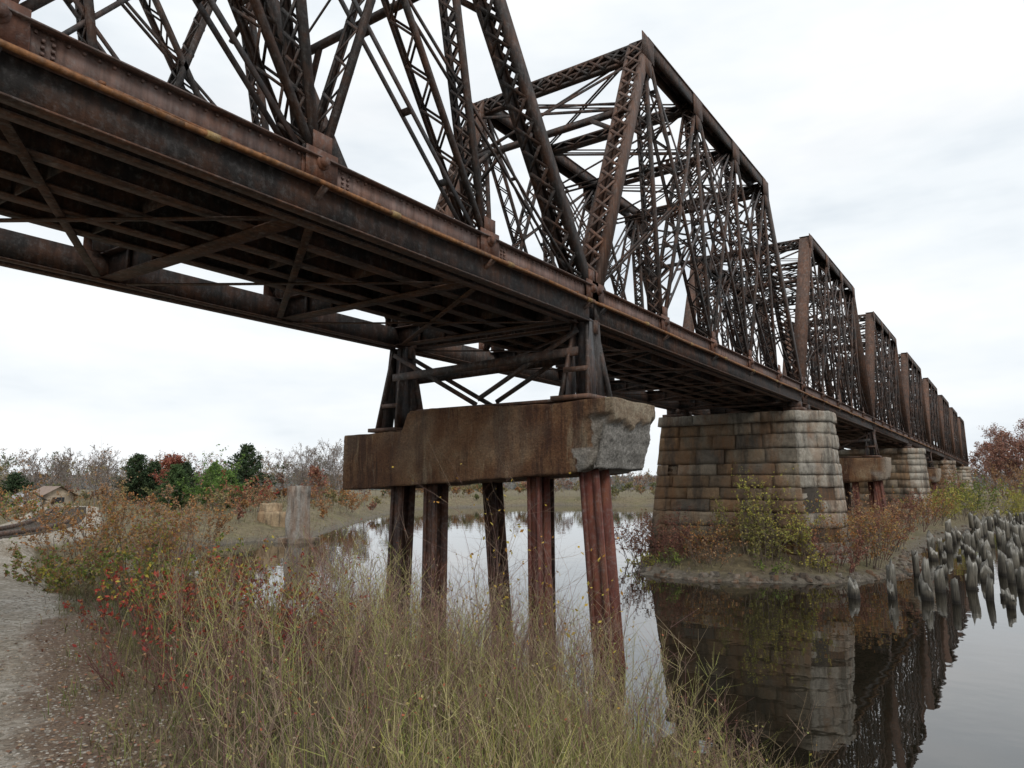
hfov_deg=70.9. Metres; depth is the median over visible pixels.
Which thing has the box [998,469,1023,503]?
yellow leaf shrub
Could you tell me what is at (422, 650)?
weed stalks
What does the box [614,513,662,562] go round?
red leaf shrub
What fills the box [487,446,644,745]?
thin sapling
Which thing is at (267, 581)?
red leaf shrub
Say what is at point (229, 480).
pine tree
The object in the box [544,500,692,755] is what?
thin sapling
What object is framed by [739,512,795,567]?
olive shrub
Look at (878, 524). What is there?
red leaf shrub
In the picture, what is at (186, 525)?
brown shrub
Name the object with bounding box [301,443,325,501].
bare tree
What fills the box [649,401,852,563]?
stone bridge pier
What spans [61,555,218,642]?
red leaf shrub
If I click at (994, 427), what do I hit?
autumn tree
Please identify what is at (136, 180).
railway truss bridge
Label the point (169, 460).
red maple tree
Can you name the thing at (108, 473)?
bare tree
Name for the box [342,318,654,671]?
concrete capped pile pier
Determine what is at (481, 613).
thin sapling
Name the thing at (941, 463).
stone bridge pier
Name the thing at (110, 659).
twiggy shrub
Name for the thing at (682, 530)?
red leaf shrub
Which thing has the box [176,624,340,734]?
twiggy shrub
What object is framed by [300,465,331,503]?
red maple tree
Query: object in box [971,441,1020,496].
autumn tree
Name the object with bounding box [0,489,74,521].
brown shrub
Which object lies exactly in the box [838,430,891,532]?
concrete capped pile pier
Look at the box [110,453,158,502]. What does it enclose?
pine tree
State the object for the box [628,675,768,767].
bare twig shrub
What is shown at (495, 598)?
thin sapling
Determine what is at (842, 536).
orange leaf shrub
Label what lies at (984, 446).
autumn tree
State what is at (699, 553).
brown shrub
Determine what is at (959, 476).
concrete capped pile pier
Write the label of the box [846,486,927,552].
brown shrub
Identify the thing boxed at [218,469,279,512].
orange leaf shrub
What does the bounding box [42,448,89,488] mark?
bare tree
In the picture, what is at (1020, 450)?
autumn tree
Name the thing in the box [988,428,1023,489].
autumn tree
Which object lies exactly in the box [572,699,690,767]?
bare twig shrub
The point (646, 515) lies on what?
red leaf shrub
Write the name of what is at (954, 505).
yellow leaf shrub
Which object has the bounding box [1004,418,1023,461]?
autumn tree
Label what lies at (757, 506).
yellow leaf shrub
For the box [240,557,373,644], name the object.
red leaf shrub
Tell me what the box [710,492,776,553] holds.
olive shrub
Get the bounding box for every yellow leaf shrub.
[99,532,246,624]
[156,531,276,629]
[625,550,661,568]
[724,466,805,556]
[744,491,829,565]
[789,547,837,573]
[900,486,973,521]
[932,483,991,520]
[965,484,1023,519]
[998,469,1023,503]
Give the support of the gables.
on the walls
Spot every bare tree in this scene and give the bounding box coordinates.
[15,447,56,488]
[27,450,72,485]
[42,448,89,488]
[70,445,117,505]
[91,448,124,492]
[261,450,295,500]
[272,446,314,485]
[285,443,326,485]
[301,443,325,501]
[309,437,342,499]
[320,445,346,493]
[321,439,342,498]
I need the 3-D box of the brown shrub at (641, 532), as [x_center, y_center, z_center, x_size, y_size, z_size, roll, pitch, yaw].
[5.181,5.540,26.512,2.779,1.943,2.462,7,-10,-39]
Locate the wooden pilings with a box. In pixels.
[848,507,1023,608]
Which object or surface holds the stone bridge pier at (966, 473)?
on the ground at (10, 585)
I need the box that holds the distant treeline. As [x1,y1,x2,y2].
[0,447,656,506]
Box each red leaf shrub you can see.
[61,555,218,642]
[94,545,275,640]
[111,585,248,666]
[204,539,335,647]
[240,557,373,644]
[257,587,367,666]
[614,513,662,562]
[615,513,671,561]
[633,509,651,538]
[634,515,690,561]
[661,504,745,558]
[807,530,871,572]
[847,497,921,560]
[885,487,951,531]
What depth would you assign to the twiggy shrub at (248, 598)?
6.28 m
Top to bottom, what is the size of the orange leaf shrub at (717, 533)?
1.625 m
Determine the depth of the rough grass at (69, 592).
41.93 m
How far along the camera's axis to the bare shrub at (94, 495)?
21.66 m
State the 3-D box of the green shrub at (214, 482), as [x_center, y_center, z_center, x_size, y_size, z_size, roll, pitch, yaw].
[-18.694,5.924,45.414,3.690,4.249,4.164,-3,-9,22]
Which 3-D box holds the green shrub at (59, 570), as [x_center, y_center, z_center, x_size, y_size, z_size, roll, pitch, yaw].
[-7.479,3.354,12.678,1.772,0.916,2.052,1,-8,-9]
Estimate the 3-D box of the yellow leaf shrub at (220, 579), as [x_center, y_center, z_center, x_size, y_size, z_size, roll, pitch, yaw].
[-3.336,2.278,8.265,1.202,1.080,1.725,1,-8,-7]
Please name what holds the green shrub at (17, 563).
on the ground at (10, 585)
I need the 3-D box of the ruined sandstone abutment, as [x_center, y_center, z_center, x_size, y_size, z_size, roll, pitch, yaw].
[-13.030,7.396,39.346,1.565,1.755,1.278,-6,-10,34]
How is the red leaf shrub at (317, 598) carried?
on the ground at (10, 585)
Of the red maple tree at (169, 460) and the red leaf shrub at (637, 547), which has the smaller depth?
the red leaf shrub at (637, 547)
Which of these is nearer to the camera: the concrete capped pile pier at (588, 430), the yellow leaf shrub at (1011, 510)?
the concrete capped pile pier at (588, 430)
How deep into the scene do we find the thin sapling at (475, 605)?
6.83 m
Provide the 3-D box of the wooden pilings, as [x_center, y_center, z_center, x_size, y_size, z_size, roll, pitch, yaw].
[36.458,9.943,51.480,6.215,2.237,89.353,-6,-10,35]
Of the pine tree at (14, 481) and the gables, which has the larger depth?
the pine tree at (14, 481)
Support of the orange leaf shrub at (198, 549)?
on the ground at (10, 585)
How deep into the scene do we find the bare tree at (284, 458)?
73.87 m
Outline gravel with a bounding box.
[0,594,242,767]
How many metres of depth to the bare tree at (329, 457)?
71.66 m
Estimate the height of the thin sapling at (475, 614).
1.966 m
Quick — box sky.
[0,0,1023,476]
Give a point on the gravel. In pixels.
(53, 741)
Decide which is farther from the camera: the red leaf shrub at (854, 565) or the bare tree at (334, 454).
the bare tree at (334, 454)
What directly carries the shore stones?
on the ground at (10, 585)
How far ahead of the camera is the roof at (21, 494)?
49.37 m
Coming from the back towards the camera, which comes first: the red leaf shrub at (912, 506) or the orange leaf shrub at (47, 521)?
the red leaf shrub at (912, 506)
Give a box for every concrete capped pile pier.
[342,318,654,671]
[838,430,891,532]
[925,452,940,503]
[955,464,961,494]
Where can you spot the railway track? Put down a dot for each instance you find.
(9, 531)
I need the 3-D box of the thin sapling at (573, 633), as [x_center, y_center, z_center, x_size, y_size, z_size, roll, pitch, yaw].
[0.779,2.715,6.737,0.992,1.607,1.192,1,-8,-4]
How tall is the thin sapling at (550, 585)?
2.373 m
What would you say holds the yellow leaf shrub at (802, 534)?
on the ground at (10, 585)
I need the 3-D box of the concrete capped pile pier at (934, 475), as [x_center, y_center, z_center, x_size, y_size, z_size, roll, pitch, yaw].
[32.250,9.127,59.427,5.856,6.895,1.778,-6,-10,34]
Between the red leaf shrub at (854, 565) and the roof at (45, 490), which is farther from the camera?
the roof at (45, 490)
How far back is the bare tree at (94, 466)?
55.28 m
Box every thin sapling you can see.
[390,451,580,728]
[417,435,593,716]
[420,528,529,712]
[430,520,564,714]
[451,459,623,722]
[477,505,637,723]
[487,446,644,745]
[506,555,628,729]
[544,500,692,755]
[550,581,659,744]
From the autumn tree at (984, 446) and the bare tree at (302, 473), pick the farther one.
the autumn tree at (984, 446)
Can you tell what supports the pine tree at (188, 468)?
on the ground at (10, 585)
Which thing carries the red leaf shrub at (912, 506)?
on the ground at (10, 585)
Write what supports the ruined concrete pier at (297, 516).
on the ground at (10, 585)
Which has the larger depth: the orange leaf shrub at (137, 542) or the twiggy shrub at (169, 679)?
the orange leaf shrub at (137, 542)
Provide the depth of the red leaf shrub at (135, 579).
7.50 m
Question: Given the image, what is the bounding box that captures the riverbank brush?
[0,479,655,539]
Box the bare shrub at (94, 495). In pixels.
[35,438,141,556]
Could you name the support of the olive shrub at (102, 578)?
on the ground at (10, 585)
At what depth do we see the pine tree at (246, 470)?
61.36 m
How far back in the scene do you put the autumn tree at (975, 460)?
124.27 m
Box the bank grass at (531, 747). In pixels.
[20,565,829,767]
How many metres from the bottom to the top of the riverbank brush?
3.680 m
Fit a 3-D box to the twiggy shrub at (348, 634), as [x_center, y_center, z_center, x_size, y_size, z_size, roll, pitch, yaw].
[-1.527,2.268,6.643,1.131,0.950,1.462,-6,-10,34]
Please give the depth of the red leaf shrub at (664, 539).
23.06 m
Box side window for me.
[52,497,64,502]
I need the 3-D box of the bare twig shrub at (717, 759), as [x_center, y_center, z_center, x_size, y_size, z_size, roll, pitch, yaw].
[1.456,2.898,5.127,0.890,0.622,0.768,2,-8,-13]
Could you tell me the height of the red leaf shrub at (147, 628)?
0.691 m
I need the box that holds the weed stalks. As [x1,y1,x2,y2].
[120,508,814,767]
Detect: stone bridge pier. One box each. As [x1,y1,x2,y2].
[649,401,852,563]
[838,443,933,519]
[927,457,958,496]
[956,464,973,495]
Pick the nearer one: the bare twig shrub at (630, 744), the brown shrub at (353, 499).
the bare twig shrub at (630, 744)
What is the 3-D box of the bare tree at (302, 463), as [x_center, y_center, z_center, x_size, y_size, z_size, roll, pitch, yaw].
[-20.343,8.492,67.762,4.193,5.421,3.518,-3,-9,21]
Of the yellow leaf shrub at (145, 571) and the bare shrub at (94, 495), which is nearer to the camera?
the yellow leaf shrub at (145, 571)
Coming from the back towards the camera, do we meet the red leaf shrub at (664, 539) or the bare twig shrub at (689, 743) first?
the red leaf shrub at (664, 539)
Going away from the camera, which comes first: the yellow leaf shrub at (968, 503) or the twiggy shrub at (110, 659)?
the twiggy shrub at (110, 659)
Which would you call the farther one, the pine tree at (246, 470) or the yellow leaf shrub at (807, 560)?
the pine tree at (246, 470)
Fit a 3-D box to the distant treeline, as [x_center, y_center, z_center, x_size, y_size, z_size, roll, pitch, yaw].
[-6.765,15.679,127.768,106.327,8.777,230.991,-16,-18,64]
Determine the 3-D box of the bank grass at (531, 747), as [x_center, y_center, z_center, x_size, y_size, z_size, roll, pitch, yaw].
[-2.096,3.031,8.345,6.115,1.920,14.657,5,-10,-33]
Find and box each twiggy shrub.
[55,620,243,693]
[128,616,279,711]
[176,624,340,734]
[190,579,351,684]
[284,577,416,678]
[332,578,485,682]
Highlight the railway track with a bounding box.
[0,505,85,538]
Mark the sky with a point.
(888, 133)
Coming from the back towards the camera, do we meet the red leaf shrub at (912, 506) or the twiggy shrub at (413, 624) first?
the red leaf shrub at (912, 506)
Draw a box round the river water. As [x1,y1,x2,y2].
[181,505,1023,767]
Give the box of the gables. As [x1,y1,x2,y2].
[45,487,69,494]
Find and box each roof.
[11,492,47,500]
[34,486,77,495]
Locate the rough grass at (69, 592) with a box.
[0,494,1023,658]
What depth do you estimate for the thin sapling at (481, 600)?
7.28 m
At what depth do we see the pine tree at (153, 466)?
63.02 m
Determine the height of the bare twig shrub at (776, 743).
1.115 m
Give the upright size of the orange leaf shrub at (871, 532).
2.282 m
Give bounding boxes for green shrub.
[3,537,138,588]
[23,547,155,592]
[177,444,257,510]
[647,545,686,567]
[753,556,793,574]
[933,469,1003,515]
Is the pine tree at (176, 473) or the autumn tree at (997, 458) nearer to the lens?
the pine tree at (176, 473)
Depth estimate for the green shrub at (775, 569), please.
20.54 m
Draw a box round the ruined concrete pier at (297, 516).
[273,486,320,543]
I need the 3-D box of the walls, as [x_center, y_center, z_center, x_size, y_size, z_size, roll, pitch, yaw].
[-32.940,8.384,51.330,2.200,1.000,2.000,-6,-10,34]
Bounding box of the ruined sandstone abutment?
[257,503,285,527]
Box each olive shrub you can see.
[71,559,198,598]
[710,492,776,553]
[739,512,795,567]
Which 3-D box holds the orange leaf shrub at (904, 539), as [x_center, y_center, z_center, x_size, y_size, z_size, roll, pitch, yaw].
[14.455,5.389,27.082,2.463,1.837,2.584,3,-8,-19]
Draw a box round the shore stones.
[636,525,970,584]
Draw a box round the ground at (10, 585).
[0,487,1023,767]
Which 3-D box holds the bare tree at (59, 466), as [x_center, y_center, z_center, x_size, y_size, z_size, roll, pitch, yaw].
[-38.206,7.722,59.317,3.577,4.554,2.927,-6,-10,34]
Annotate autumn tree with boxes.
[968,441,990,493]
[970,423,1019,488]
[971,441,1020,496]
[978,440,1020,493]
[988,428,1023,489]
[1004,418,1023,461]
[1004,440,1023,493]
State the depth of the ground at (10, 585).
7.72 m
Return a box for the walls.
[42,494,73,506]
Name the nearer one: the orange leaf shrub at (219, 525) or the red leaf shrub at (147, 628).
the red leaf shrub at (147, 628)
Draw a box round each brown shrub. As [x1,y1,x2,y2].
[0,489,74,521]
[118,498,236,554]
[310,482,372,512]
[618,508,651,558]
[677,528,748,567]
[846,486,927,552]
[851,495,915,539]
[929,459,977,505]
[962,457,1023,502]
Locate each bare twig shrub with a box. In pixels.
[571,693,759,767]
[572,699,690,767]
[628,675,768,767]
[669,739,789,767]
[686,689,846,767]
[740,731,841,767]
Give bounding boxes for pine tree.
[0,472,38,501]
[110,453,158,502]
[131,460,165,500]
[154,463,195,510]
[170,461,200,494]
[197,462,224,504]
[214,469,243,508]
[224,443,280,502]
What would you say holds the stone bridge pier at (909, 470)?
on the ground at (10, 585)
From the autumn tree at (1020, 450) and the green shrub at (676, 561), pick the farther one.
the autumn tree at (1020, 450)
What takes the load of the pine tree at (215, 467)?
on the ground at (10, 585)
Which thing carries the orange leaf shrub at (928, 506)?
on the ground at (10, 585)
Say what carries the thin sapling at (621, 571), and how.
on the ground at (10, 585)
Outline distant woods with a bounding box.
[0,470,1022,490]
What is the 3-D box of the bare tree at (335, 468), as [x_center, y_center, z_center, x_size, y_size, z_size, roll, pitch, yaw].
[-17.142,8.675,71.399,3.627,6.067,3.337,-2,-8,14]
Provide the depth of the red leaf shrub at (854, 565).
20.95 m
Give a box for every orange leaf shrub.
[0,471,149,568]
[53,496,208,586]
[110,520,217,578]
[144,483,237,546]
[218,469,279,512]
[676,509,744,559]
[790,498,867,566]
[842,496,905,569]
[850,502,934,551]
[887,487,958,525]
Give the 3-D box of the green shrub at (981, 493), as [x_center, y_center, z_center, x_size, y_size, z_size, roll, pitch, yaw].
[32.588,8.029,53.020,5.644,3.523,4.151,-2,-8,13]
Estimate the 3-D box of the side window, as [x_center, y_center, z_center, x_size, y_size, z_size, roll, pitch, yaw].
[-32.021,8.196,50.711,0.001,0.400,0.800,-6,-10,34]
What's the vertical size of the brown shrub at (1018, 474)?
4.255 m
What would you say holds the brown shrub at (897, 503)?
on the ground at (10, 585)
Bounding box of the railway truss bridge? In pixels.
[0,0,968,466]
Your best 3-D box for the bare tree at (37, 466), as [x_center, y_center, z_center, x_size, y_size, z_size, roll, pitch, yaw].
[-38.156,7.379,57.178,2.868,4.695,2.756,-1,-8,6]
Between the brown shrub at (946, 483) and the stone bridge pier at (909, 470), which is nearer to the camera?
the stone bridge pier at (909, 470)
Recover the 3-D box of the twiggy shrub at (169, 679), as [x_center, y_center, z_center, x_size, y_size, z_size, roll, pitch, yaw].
[-2.398,2.097,5.554,1.111,0.649,1.151,7,-10,-40]
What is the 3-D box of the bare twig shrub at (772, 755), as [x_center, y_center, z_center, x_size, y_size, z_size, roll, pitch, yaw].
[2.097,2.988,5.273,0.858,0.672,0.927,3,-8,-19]
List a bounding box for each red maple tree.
[148,453,184,484]
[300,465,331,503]

